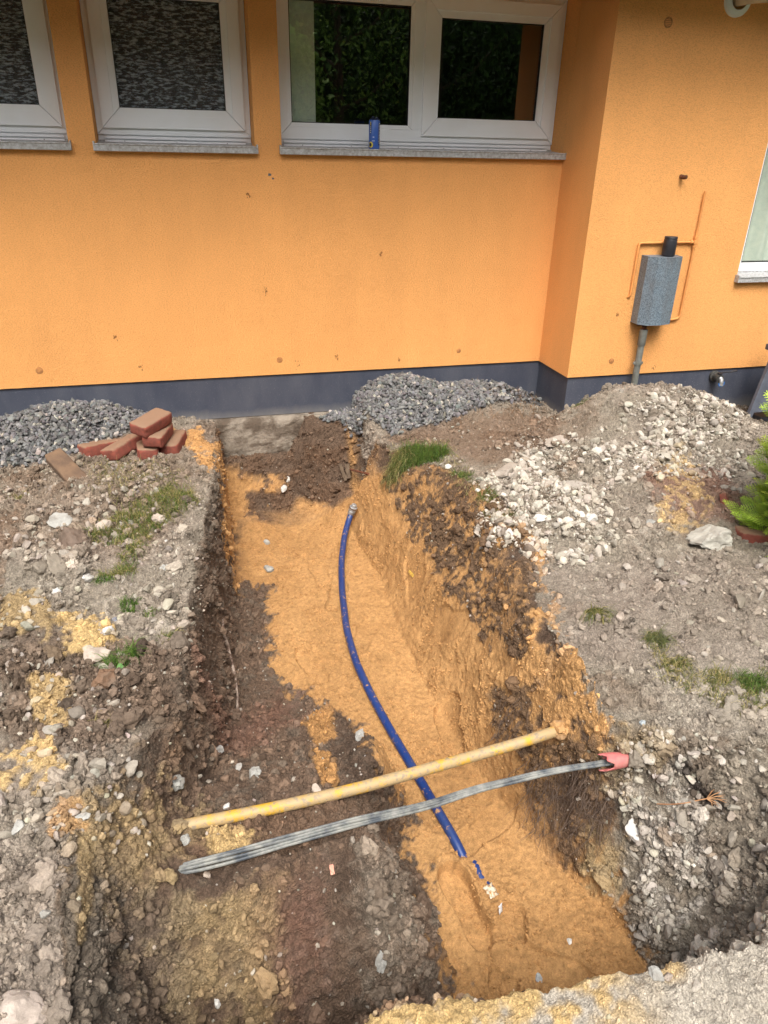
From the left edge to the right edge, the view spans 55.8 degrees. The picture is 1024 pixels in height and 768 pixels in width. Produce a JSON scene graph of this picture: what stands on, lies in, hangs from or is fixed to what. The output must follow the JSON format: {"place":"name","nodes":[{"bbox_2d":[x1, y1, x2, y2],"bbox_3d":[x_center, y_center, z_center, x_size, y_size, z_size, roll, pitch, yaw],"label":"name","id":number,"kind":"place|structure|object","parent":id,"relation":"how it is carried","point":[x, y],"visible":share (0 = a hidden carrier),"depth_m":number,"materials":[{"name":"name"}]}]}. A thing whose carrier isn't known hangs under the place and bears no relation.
{"place":"outdoors","nodes":[
{"label":"outdoors","id":0,"kind":"place"},
{"bbox_2d":[0,398,147,467],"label":"gravel","id":1,"kind":"structure","parent":0,"point":[34,424],"depth_m":4.12,"materials":[{"name":"gravel"}]},
{"bbox_2d":[0,379,767,1023],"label":"ground","id":2,"kind":"structure","parent":0,"point":[730,985],"depth_m":2.48,"materials":[{"name":"beige soil"}]},
{"bbox_2d":[11,819,24,834],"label":"stone","id":3,"kind":"object","parent":2,"relation":"on","point":[19,824],"visible":0.98,"depth_m":1.82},
{"bbox_2d":[7,490,28,499],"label":"grass tuft","id":4,"kind":"object","parent":2,"relation":"on","point":[17,497],"visible":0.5,"depth_m":3.58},
{"bbox_2d":[0,989,46,1023],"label":"boulder","id":5,"kind":"object","parent":2,"relation":"on","point":[20,1007],"visible":0.96,"depth_m":1.46,"materials":[{"name":"stone"}]},
{"bbox_2d":[33,560,47,573],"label":"stone","id":6,"kind":"object","parent":2,"relation":"on","point":[40,566],"visible":0.97,"depth_m":2.82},
{"bbox_2d":[40,909,50,918],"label":"stone","id":7,"kind":"object","parent":2,"relation":"on","point":[45,913],"visible":1,"depth_m":1.61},
{"bbox_2d":[46,553,66,574],"bbox_3d":[-1.296,0.207,2.873,0.092,0.096,0.084,25,35,38],"label":"stone","id":8,"kind":"object","parent":2,"relation":"on","point":[54,560],"visible":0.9,"depth_m":2.85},
{"bbox_2d":[52,587,61,593],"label":"stone","id":9,"kind":"object","parent":2,"relation":"on","point":[56,590],"visible":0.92,"depth_m":2.76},
{"bbox_2d":[46,512,72,527],"bbox_3d":[-1.473,0.042,3.303,0.113,0.070,0.122,-6,28,-14],"label":"stone","id":10,"kind":"object","parent":2,"relation":"on","point":[56,519],"visible":0.82,"depth_m":3.28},
{"bbox_2d":[45,448,85,480],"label":"brick","id":11,"kind":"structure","parent":2,"relation":"on","point":[62,464],"depth_m":3.78,"materials":[{"name":"brick"}]},
{"bbox_2d":[58,527,87,547],"bbox_3d":[-1.309,0.108,3.042,0.125,0.095,0.098,21,33,33],"label":"stone","id":12,"kind":"object","parent":2,"relation":"on","point":[69,536],"visible":0.84,"depth_m":3.02,"materials":[{"name":"stone"}]},
{"bbox_2d":[75,812,90,820],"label":"stone","id":13,"kind":"object","parent":2,"relation":"on","point":[86,816],"visible":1,"depth_m":1.85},
{"bbox_2d":[82,573,93,581],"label":"stone","id":14,"kind":"object","parent":2,"relation":"on","point":[88,577],"visible":0.99,"depth_m":2.84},
{"bbox_2d":[85,520,93,527],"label":"stone","id":15,"kind":"object","parent":2,"relation":"on","point":[88,523],"visible":0.36,"depth_m":3.23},
{"bbox_2d":[83,647,110,661],"bbox_3d":[-0.976,0.486,2.463,0.089,0.041,0.047,-6,28,-14],"label":"stone","id":16,"kind":"object","parent":2,"relation":"on","point":[95,657],"visible":0.94,"depth_m":2.46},
{"bbox_2d":[77,438,119,456],"bbox_3d":[-1.591,-0.363,4.084,0.119,0.075,0.242,15,25,41],"label":"brick","id":17,"kind":"object","parent":2,"relation":"on","point":[92,448],"visible":0.64,"depth_m":4.01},
{"bbox_2d":[91,668,115,689],"bbox_3d":[-0.886,0.535,2.300,0.083,0.073,0.077,-6,28,-14],"label":"stone","id":18,"kind":"object","parent":2,"relation":"on","point":[105,678],"visible":0.75,"depth_m":2.28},
{"bbox_2d":[94,520,112,531],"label":"stone","id":19,"kind":"object","parent":2,"relation":"on","point":[108,523],"visible":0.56,"depth_m":3.20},
{"bbox_2d":[94,572,116,584],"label":"grass tuft","id":20,"kind":"object","parent":2,"relation":"on","point":[109,577],"visible":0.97,"depth_m":2.84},
{"bbox_2d":[102,625,113,634],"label":"stone","id":21,"kind":"object","parent":2,"relation":"on","point":[106,628],"visible":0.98,"depth_m":2.53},
{"bbox_2d":[100,434,141,460],"bbox_3d":[-1.460,-0.365,4.058,0.118,0.075,0.242,-2,28,31],"label":"brick","id":22,"kind":"object","parent":2,"relation":"on","point":[123,446],"visible":0.77,"depth_m":4.00,"materials":[{"name":"brick"}]},
{"bbox_2d":[91,633,151,668],"bbox_3d":[-0.878,0.509,2.417,0.213,0.164,0.184,-6,28,-14],"label":"grass tuft","id":23,"kind":"object","parent":2,"relation":"on","point":[131,650],"visible":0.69,"depth_m":2.41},
{"bbox_2d":[125,538,135,544],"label":"stone","id":24,"kind":"object","parent":2,"relation":"on","point":[127,541],"visible":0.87,"depth_m":3.09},
{"bbox_2d":[118,592,144,612],"bbox_3d":[-0.977,0.358,2.785,0.125,0.081,0.128,-6,28,-14],"label":"grass tuft","id":25,"kind":"object","parent":2,"relation":"on","point":[127,608],"visible":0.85,"depth_m":2.78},
{"bbox_2d":[83,456,194,517],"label":"grass","id":26,"kind":"structure","parent":2,"relation":"on","point":[148,484],"depth_m":3.67,"materials":[{"name":"plant"}]},
{"bbox_2d":[81,477,204,580],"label":"grass","id":27,"kind":"structure","parent":2,"relation":"on","point":[120,538],"depth_m":3.29,"materials":[{"name":"plant"}]},
{"bbox_2d":[136,440,158,459],"bbox_3d":[-1.339,-0.367,4.098,0.119,0.076,0.244,-7,28,-18],"label":"brick","id":28,"kind":"object","parent":2,"relation":"on","point":[145,452],"visible":0.55,"depth_m":4.00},
{"bbox_2d":[139,607,161,617],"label":"grass tuft","id":29,"kind":"object","parent":2,"relation":"on","point":[145,613],"visible":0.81,"depth_m":2.71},
{"bbox_2d":[151,513,165,523],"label":"stone","id":30,"kind":"object","parent":2,"relation":"on","point":[156,517],"visible":0.94,"depth_m":3.33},
{"bbox_2d":[157,627,181,643],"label":"grass tuft","id":31,"kind":"object","parent":2,"relation":"on","point":[170,634],"visible":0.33,"depth_m":2.59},
{"bbox_2d":[163,868,177,884],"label":"stone","id":32,"kind":"object","parent":2,"relation":"on","point":[171,876],"visible":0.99,"depth_m":1.90,"materials":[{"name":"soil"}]},
{"bbox_2d":[158,430,186,454],"bbox_3d":[-1.214,-0.401,4.166,0.118,0.075,0.242,-1,29,0],"label":"brick","id":33,"kind":"object","parent":2,"relation":"on","point":[175,443],"visible":0.72,"depth_m":4.09,"materials":[{"name":"brick"}]},
{"bbox_2d":[142,423,172,447],"bbox_3d":[-1.268,-0.434,4.067,0.117,0.075,0.242,4,28,-1],"label":"brick","id":34,"kind":"object","parent":33,"relation":"on","point":[160,438],"visible":0.68,"depth_m":3.98,"materials":[{"name":"brick"}]},
{"bbox_2d":[129,408,171,438],"bbox_3d":[-1.292,-0.497,4.025,0.118,0.076,0.243,19,36,16],"label":"brick","id":35,"kind":"object","parent":34,"relation":"on","point":[149,423],"visible":1,"depth_m":3.98,"materials":[{"name":"brick"}]},
{"bbox_2d":[154,648,196,797],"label":"roots","id":36,"kind":"object","parent":2,"relation":"on","point":[185,722],"visible":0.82,"depth_m":2.27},
{"bbox_2d":[171,774,184,791],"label":"stone","id":37,"kind":"object","parent":2,"relation":"on","point":[178,783],"visible":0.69,"depth_m":2.17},
{"bbox_2d":[171,818,187,834],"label":"clod","id":38,"kind":"object","parent":2,"relation":"on","point":[179,825],"visible":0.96,"depth_m":2.08,"materials":[{"name":"soil"}]},
{"bbox_2d":[180,833,189,845],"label":"stone","id":39,"kind":"object","parent":2,"relation":"on","point":[185,839],"visible":1,"depth_m":2.06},
{"bbox_2d":[203,871,210,877],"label":"stone","id":40,"kind":"object","parent":2,"relation":"on","point":[206,874],"visible":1,"depth_m":1.97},
{"bbox_2d":[214,999,220,1008],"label":"stone","id":41,"kind":"object","parent":2,"relation":"on","point":[217,1003],"visible":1,"depth_m":1.88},
{"bbox_2d":[216,745,223,752],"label":"stone","id":42,"kind":"object","parent":2,"relation":"on","point":[219,748],"visible":0.86,"depth_m":2.64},
{"bbox_2d":[223,803,229,809],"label":"stone","id":43,"kind":"object","parent":2,"relation":"on","point":[226,806],"visible":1,"depth_m":2.17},
{"bbox_2d":[222,615,237,708],"bbox_3d":[-0.672,0.641,3.151,0.034,0.259,0.374,-9,29,-19],"label":"root","id":44,"kind":"object","parent":2,"relation":"on","point":[230,656],"visible":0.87,"depth_m":3.16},
{"bbox_2d":[236,762,241,770],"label":"stone","id":45,"kind":"object","parent":2,"relation":"on","point":[238,766],"visible":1,"depth_m":2.47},
{"bbox_2d":[249,766,260,777],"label":"stone","id":46,"kind":"object","parent":2,"relation":"on","point":[255,771],"visible":0.89,"depth_m":2.33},
{"bbox_2d":[264,565,273,572],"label":"stone","id":47,"kind":"object","parent":2,"relation":"on","point":[268,568],"visible":1,"depth_m":4.07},
{"bbox_2d":[281,485,286,492],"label":"stone","id":48,"kind":"object","parent":2,"relation":"on","point":[283,488],"visible":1,"depth_m":4.67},
{"bbox_2d":[312,783,320,791],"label":"stone","id":49,"kind":"object","parent":2,"relation":"on","point":[315,787],"visible":0.76,"depth_m":2.23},
{"bbox_2d":[329,864,334,874],"bbox_3d":[-0.143,0.985,1.995,0.012,0.005,0.026,-19,59,6],"label":"plastic scrap","id":50,"kind":"object","parent":2,"relation":"on","point":[331,868],"visible":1,"depth_m":2.00,"materials":[{"name":"white"}]},
{"bbox_2d":[339,463,346,480],"bbox_3d":[-0.263,-0.256,4.658,0.067,0.113,0.025,21,33,33],"label":"wood piece","id":51,"kind":"object","parent":2,"relation":"on","point":[343,472],"visible":1,"depth_m":4.65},
{"bbox_2d":[345,463,350,478],"bbox_3d":[-0.233,-0.264,4.660,0.038,0.096,0.046,-6,28,-14],"label":"wood piece","id":52,"kind":"object","parent":2,"relation":"on","point":[347,470],"visible":1,"depth_m":4.66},
{"bbox_2d":[349,469,368,474],"bbox_3d":[-0.160,-0.253,4.536,0.019,0.110,0.311,-11,29,-22],"label":"wood piece","id":53,"kind":"object","parent":2,"relation":"on","point":[362,472],"visible":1,"depth_m":4.51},
{"bbox_2d":[355,728,363,740],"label":"stone","id":54,"kind":"object","parent":2,"relation":"on","point":[359,734],"visible":0.99,"depth_m":2.58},
{"bbox_2d":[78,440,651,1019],"bbox_3d":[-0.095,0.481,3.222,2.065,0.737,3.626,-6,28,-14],"label":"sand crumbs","id":55,"kind":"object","parent":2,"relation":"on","point":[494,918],"visible":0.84,"depth_m":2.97,"materials":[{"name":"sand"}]},
{"bbox_2d":[184,727,555,829],"bbox_3d":[0.005,0.836,2.295,1.455,0.115,0.093,-7,28,-17],"label":"gas pipe","id":56,"kind":"object","parent":2,"relation":"on","point":[338,792],"visible":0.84,"depth_m":2.24,"materials":[{"name":"plastic"}]},
{"bbox_2d":[550,720,568,740],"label":"clod","id":57,"kind":"object","parent":56,"relation":"on","point":[562,732],"visible":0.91,"depth_m":2.41,"materials":[{"name":"soil"}]},
{"bbox_2d":[375,950,386,973],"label":"stone","id":58,"kind":"object","parent":2,"relation":"on","point":[380,963],"visible":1,"depth_m":1.95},
{"bbox_2d":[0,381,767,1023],"bbox_3d":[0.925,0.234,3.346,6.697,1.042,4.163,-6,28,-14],"label":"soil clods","id":59,"kind":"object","parent":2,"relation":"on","point":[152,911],"visible":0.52,"depth_m":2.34,"materials":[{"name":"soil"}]},
{"bbox_2d":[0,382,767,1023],"bbox_3d":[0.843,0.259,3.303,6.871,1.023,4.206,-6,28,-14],"label":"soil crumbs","id":60,"kind":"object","parent":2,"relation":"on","point":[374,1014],"visible":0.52,"depth_m":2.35,"materials":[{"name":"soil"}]},
{"bbox_2d":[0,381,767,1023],"bbox_3d":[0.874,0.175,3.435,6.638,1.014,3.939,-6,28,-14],"label":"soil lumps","id":61,"kind":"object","parent":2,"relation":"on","point":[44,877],"visible":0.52,"depth_m":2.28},
{"bbox_2d":[0,385,767,962],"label":"grey rubble","id":62,"kind":"object","parent":2,"relation":"on","point":[98,765],"visible":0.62,"depth_m":2.30,"materials":[{"name":"stone"}]},
{"bbox_2d":[0,386,767,1023],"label":"chippings","id":63,"kind":"object","parent":2,"relation":"on","point":[608,1016],"visible":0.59,"depth_m":2.36,"materials":[{"name":"gravel"}]},
{"bbox_2d":[0,0,767,457],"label":"house","id":64,"kind":"structure","parent":2,"relation":"on","point":[234,226],"depth_m":4.21,"materials":[{"name":"paint"}]},
{"bbox_2d":[0,0,71,149],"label":"window","id":65,"kind":"structure","parent":64,"relation":"in","point":[30,94],"depth_m":3.68,"materials":[{"name":"white plastic"}]},
{"bbox_2d":[79,0,258,153],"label":"window","id":66,"kind":"structure","parent":64,"relation":"in","point":[172,71],"depth_m":3.83,"materials":[{"name":"white plastic"}]},
{"bbox_2d":[276,0,567,159],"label":"window","id":67,"kind":"structure","parent":64,"relation":"in","point":[421,132],"depth_m":4.14,"materials":[{"name":"white plastic"}]},
{"bbox_2d":[369,116,379,148],"bbox_3d":[-0.054,-2.120,4.051,0.062,0.162,0.062,-6,28,-14],"label":"drink can","id":68,"kind":"object","parent":67,"relation":"on","point":[374,132],"visible":0.98,"depth_m":4.03,"materials":[{"name":"blue paint"}]},
{"bbox_2d":[630,236,682,384],"bbox_3d":[1.663,-1.072,4.560,0.224,1.247,0.126,-6,28,-14],"label":"utility box","id":69,"kind":"object","parent":64,"relation":"attached to","point":[657,283],"visible":0.97,"depth_m":4.38,"materials":[{"name":"grey metal"}]},
{"bbox_2d":[626,190,706,320],"bbox_3d":[1.697,-1.537,4.393,0.413,0.758,0.028,-5,28,-13],"label":"conduit","id":70,"kind":"object","parent":64,"relation":"attached to","point":[694,241],"visible":0.94,"depth_m":4.38,"materials":[{"name":"plastic"}]},
{"bbox_2d":[709,370,737,386],"bbox_3d":[2.282,-0.902,4.862,0.164,0.102,0.098,-6,28,-14],"label":"garden tap","id":71,"kind":"object","parent":64,"relation":"attached to","point":[716,376],"visible":1,"depth_m":4.84,"materials":[{"name":"metal"}]},
{"bbox_2d":[724,0,767,17],"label":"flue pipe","id":72,"kind":"object","parent":64,"relation":"attached to","point":[731,10],"visible":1,"depth_m":3.83,"materials":[{"name":"plastic"}]},
{"bbox_2d":[734,145,767,282],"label":"window","id":73,"kind":"structure","parent":64,"relation":"in","point":[753,267],"depth_m":4.66,"materials":[{"name":"white plastic"}]},
{"bbox_2d":[178,759,613,873],"bbox_3d":[0.056,0.894,2.141,1.440,0.118,0.071,-6,28,-15],"label":"cable bundle","id":74,"kind":"object","parent":2,"relation":"on","point":[297,837],"visible":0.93,"depth_m":2.08,"materials":[{"name":"plastic"}]},
{"bbox_2d":[597,752,628,771],"bbox_3d":[0.734,0.781,2.278,0.126,0.056,0.056,-6,28,-14],"label":"pipe sleeve","id":75,"kind":"object","parent":74,"relation":"attached to","point":[618,760],"visible":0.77,"depth_m":2.26,"materials":[{"name":"red plastic"}]},
{"bbox_2d":[377,441,415,493],"bbox_3d":[0.063,-0.236,4.148,0.245,0.338,0.206,-6,28,-14],"label":"grass tuft","id":76,"kind":"object","parent":2,"relation":"on","point":[392,480],"visible":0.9,"depth_m":4.13,"materials":[{"name":"plant"}]},
{"bbox_2d":[338,503,492,885],"bbox_3d":[-0.025,0.627,3.382,0.263,0.293,2.474,-5,28,-12],"label":"water pipe","id":77,"kind":"object","parent":2,"relation":"on","point":[438,812],"visible":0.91,"depth_m":3.08,"materials":[{"name":"plastic"}]},
{"bbox_2d":[384,437,457,484],"bbox_3d":[0.206,-0.290,4.164,0.457,0.269,0.340,-6,28,-14],"label":"grass tuft","id":78,"kind":"object","parent":2,"relation":"on","point":[428,453],"visible":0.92,"depth_m":4.12,"materials":[{"name":"plant"}]},
{"bbox_2d":[319,371,541,446],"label":"gravel","id":79,"kind":"structure","parent":2,"relation":"on","point":[376,390],"depth_m":4.59,"materials":[{"name":"gravel"}]},
{"bbox_2d":[387,439,510,519],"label":"grass","id":80,"kind":"structure","parent":2,"relation":"on","point":[449,460],"depth_m":3.84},
{"bbox_2d":[394,478,521,624],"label":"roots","id":81,"kind":"object","parent":2,"relation":"on","point":[453,559],"visible":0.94,"depth_m":3.60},
{"bbox_2d":[449,468,475,480],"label":"grass tuft","id":82,"kind":"object","parent":2,"relation":"on","point":[462,474],"visible":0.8,"depth_m":3.87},
{"bbox_2d":[475,486,497,501],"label":"grass tuft","id":83,"kind":"object","parent":2,"relation":"on","point":[489,493],"visible":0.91,"depth_m":3.61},
{"bbox_2d":[483,882,498,898],"bbox_3d":[0.351,1.243,2.377,0.036,0.013,0.043,-12,42,-31],"label":"plastic film","id":84,"kind":"object","parent":2,"relation":"on","point":[488,888],"visible":1,"depth_m":2.38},
{"bbox_2d":[492,462,518,477],"bbox_3d":[0.640,-0.221,3.799,0.097,0.068,0.181,24,35,37],"label":"stone","id":85,"kind":"object","parent":2,"relation":"on","point":[505,470],"visible":0.84,"depth_m":3.76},
{"bbox_2d":[485,689,536,749],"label":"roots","id":86,"kind":"object","parent":2,"relation":"on","point":[493,737],"visible":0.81,"depth_m":2.73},
{"bbox_2d":[535,972,542,982],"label":"stone","id":87,"kind":"object","parent":2,"relation":"on","point":[538,978],"visible":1,"depth_m":2.18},
{"bbox_2d":[534,514,546,521],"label":"stone","id":88,"kind":"object","parent":2,"relation":"on","point":[540,518],"visible":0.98,"depth_m":3.31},
{"bbox_2d":[545,435,567,446],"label":"stone","id":89,"kind":"object","parent":2,"relation":"on","point":[548,441],"visible":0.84,"depth_m":3.93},
{"bbox_2d":[500,700,627,859],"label":"roots","id":90,"kind":"object","parent":2,"relation":"on","point":[581,807],"visible":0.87,"depth_m":2.40,"materials":[{"name":"plant"}]},
{"bbox_2d":[561,480,589,488],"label":"stone","id":91,"kind":"object","parent":2,"relation":"on","point":[572,483],"visible":0.62,"depth_m":3.65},
{"bbox_2d":[586,513,597,522],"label":"stone","id":92,"kind":"object","parent":2,"relation":"on","point":[591,517],"visible":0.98,"depth_m":3.30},
{"bbox_2d":[579,603,618,625],"bbox_3d":[0.821,0.421,2.738,0.153,0.176,0.180,15,30,25],"label":"grass tuft","id":93,"kind":"object","parent":2,"relation":"on","point":[592,611],"visible":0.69,"depth_m":2.73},
{"bbox_2d":[474,387,746,567],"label":"rubble fines","id":94,"kind":"object","parent":2,"relation":"on","point":[594,455],"visible":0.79,"depth_m":3.75,"materials":[{"name":"gravel"}]},
{"bbox_2d":[472,384,749,565],"bbox_3d":[1.184,-0.319,3.825,2.052,0.474,0.978,-21,35,-37],"label":"white rubble","id":95,"kind":"object","parent":2,"relation":"on","point":[561,557],"visible":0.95,"depth_m":3.70,"materials":[{"name":"stone"}]},
{"bbox_2d":[616,612,623,620],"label":"stone","id":96,"kind":"object","parent":2,"relation":"on","point":[619,615],"visible":1,"depth_m":2.72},
{"bbox_2d":[625,818,638,842],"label":"stone","id":97,"kind":"object","parent":2,"relation":"on","point":[631,829],"visible":0.97,"depth_m":2.27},
{"bbox_2d":[628,750,645,768],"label":"stone","id":98,"kind":"object","parent":2,"relation":"on","point":[635,760],"visible":0.96,"depth_m":2.24,"materials":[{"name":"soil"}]},
{"bbox_2d":[648,965,664,981],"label":"stone","id":99,"kind":"object","parent":2,"relation":"on","point":[655,973],"visible":1,"depth_m":1.54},
{"bbox_2d":[642,623,676,649],"bbox_3d":[0.988,0.469,2.606,0.160,0.130,0.148,9,28,14],"label":"grass tuft","id":100,"kind":"object","parent":2,"relation":"on","point":[663,638],"visible":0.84,"depth_m":2.59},
{"bbox_2d":[663,972,672,981],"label":"stone","id":101,"kind":"object","parent":2,"relation":"on","point":[668,976],"visible":1,"depth_m":1.54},
{"bbox_2d":[619,758,728,841],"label":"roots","id":102,"kind":"object","parent":2,"relation":"on","point":[665,795],"visible":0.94,"depth_m":2.23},
{"bbox_2d":[652,649,700,673],"bbox_3d":[0.999,0.532,2.485,0.148,0.131,0.147,-14,31,-28],"label":"grass tuft","id":103,"kind":"object","parent":2,"relation":"on","point":[677,661],"visible":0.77,"depth_m":2.48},
{"bbox_2d":[591,723,767,991],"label":"white rubble","id":104,"kind":"object","parent":2,"relation":"on","point":[647,759],"visible":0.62,"depth_m":2.21,"materials":[{"name":"stone"}]},
{"bbox_2d":[657,791,725,805],"bbox_3d":[0.938,0.877,2.201,0.193,0.087,0.027,4,27,5],"label":"root","id":105,"kind":"object","parent":2,"relation":"on","point":[708,798],"visible":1,"depth_m":2.19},
{"bbox_2d":[638,628,767,714],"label":"grass","id":106,"kind":"structure","parent":2,"relation":"on","point":[715,682],"depth_m":2.40,"materials":[{"name":"plant"}]},
{"bbox_2d":[685,524,732,550],"bbox_3d":[1.414,0.107,3.141,0.198,0.125,0.165,8,28,13],"label":"boulder","id":107,"kind":"object","parent":2,"relation":"on","point":[711,537],"visible":0.99,"depth_m":3.09,"materials":[{"name":"stone"}]},
{"bbox_2d":[702,662,737,685],"bbox_3d":[1.117,0.560,2.421,0.141,0.124,0.110,1,27,0],"label":"grass tuft","id":108,"kind":"object","parent":2,"relation":"on","point":[723,675],"visible":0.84,"depth_m":2.41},
{"bbox_2d":[719,493,728,504],"bbox_3d":[1.627,-0.046,3.464,0.032,0.090,0.037,-9,-20,44],"label":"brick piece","id":109,"kind":"object","parent":2,"relation":"on","point":[723,496],"visible":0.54,"depth_m":3.46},
{"bbox_2d":[727,810,735,821],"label":"stone","id":110,"kind":"object","parent":2,"relation":"on","point":[731,815],"visible":1,"depth_m":2.18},
{"bbox_2d":[735,593,745,607],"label":"stone","id":111,"kind":"object","parent":2,"relation":"on","point":[740,598],"visible":1,"depth_m":2.71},
{"bbox_2d":[723,390,767,556],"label":"conifer bush","id":112,"kind":"object","parent":2,"relation":"on","point":[761,505],"visible":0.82,"depth_m":3.31,"materials":[{"name":"green plant"}]},
{"bbox_2d":[729,663,767,697],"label":"grass tuft","id":113,"kind":"object","parent":2,"relation":"on","point":[752,679],"visible":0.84,"depth_m":2.38,"materials":[{"name":"plant"}]},
{"bbox_2d":[735,525,767,543],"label":"brick","id":114,"kind":"object","parent":2,"relation":"on","point":[750,535],"visible":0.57,"depth_m":3.20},
{"bbox_2d":[746,344,767,420],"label":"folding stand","id":115,"kind":"object","parent":2,"relation":"on","point":[754,411],"visible":0.79,"depth_m":4.62,"materials":[{"name":"metal"}]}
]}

